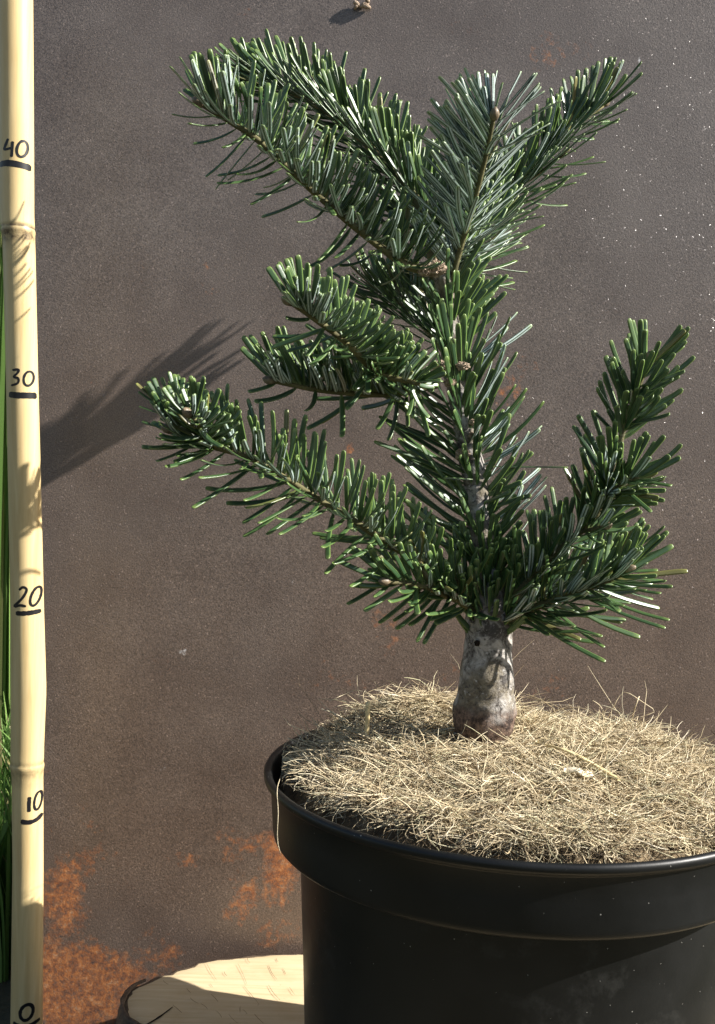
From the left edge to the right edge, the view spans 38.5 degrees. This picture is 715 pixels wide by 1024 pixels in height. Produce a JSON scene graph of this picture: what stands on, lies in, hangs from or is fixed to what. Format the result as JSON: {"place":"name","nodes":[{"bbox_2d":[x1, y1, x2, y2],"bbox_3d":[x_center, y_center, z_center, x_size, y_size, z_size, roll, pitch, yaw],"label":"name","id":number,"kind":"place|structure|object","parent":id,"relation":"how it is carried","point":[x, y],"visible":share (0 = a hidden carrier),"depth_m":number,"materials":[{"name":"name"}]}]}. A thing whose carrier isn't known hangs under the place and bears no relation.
{"place":"outdoors","nodes":[
{"label":"outdoors","id":0,"kind":"place"},
{"bbox_2d":[0,967,10,1023],"bbox_3d":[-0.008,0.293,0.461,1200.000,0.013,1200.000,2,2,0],"label":"ground","id":1,"kind":"structure","parent":0,"point":[5,999],"depth_m":0.59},
{"bbox_2d":[0,0,45,1023],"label":"bamboo stake","id":2,"kind":"object","parent":1,"relation":"on","point":[27,647],"visible":1,"depth_m":0.47,"materials":[{"name":"wood"}]},
{"bbox_2d":[116,954,303,1023],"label":"log slice","id":3,"kind":"object","parent":1,"relation":"on","point":[263,989],"visible":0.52,"depth_m":0.48,"materials":[{"name":"brown wood"}]},
{"bbox_2d":[264,715,714,1023],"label":"plant pot","id":4,"kind":"object","parent":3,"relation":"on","point":[394,932],"visible":0.54,"depth_m":0.30,"materials":[{"name":"black plastic"}]},
{"bbox_2d":[277,776,280,852],"bbox_3d":[-0.026,0.095,0.344,0.005,0.016,0.063,2,2,0],"label":"dry fibre","id":5,"kind":"object","parent":4,"relation":"hanging from","point":[278,814],"visible":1,"depth_m":0.31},
{"bbox_2d":[608,692,653,717],"bbox_3d":[0.118,0.086,0.451,0.016,0.019,0.035,2,2,0],"label":"dry fibre","id":6,"kind":"object","parent":4,"relation":"in","point":[635,697],"visible":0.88,"depth_m":0.43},
{"bbox_2d":[33,0,714,1023],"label":"steel plate","id":7,"kind":"object","parent":1,"relation":"on","point":[187,648],"visible":0.53,"depth_m":0.52,"materials":[{"name":"brown metal"}]},
{"bbox_2d":[353,0,370,9],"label":"dry husk","id":8,"kind":"object","parent":7,"relation":"attached to","point":[365,5],"visible":1,"depth_m":0.51,"materials":[{"name":"beige plant"}]},
{"bbox_2d":[0,232,11,982],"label":"grass","id":9,"kind":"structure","parent":0,"point":[5,863],"depth_m":0.79,"materials":[{"name":"green plant"}]},
{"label":"soil","id":10,"kind":"object","parent":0,"visible":0},
{"bbox_2d":[280,640,714,862],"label":"fibre mulch","id":11,"kind":"object","parent":10,"relation":"on","point":[407,775],"visible":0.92,"depth_m":0.34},
{"bbox_2d":[364,702,370,746],"bbox_3d":[0.004,0.079,0.378,0.002,0.017,0.003,2,2,0],"label":"straw splinter","id":12,"kind":"object","parent":11,"relation":"on","point":[367,717],"visible":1,"depth_m":0.38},
{"bbox_2d":[135,29,694,749],"bbox_3d":[0.024,-0.060,0.394,0.198,0.293,0.191,2,2,0],"label":"fir tree","id":13,"kind":"object","parent":11,"relation":"on","point":[449,227],"visible":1,"depth_m":0.36,"materials":[{"name":"green plant"}]},
{"bbox_2d":[435,731,453,734],"bbox_3d":[0.032,0.083,0.383,0.008,0.004,0.011,2,2,0],"label":"short straw","id":14,"kind":"object","parent":11,"relation":"on","point":[442,732],"visible":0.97,"depth_m":0.38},
{"bbox_2d":[535,741,620,780],"bbox_3d":[0.075,0.085,0.352,0.004,0.006,0.038,0,3,-37],"label":"flat straw","id":15,"kind":"object","parent":11,"relation":"on","point":[579,757],"visible":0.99,"depth_m":0.35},
{"bbox_2d":[564,767,603,777],"bbox_3d":[0.076,0.087,0.340,0.015,0.004,0.008,2,2,0],"label":"wood chip","id":16,"kind":"object","parent":11,"relation":"on","point":[580,773],"visible":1,"depth_m":0.34,"materials":[{"name":"beige wood"}]}
]}

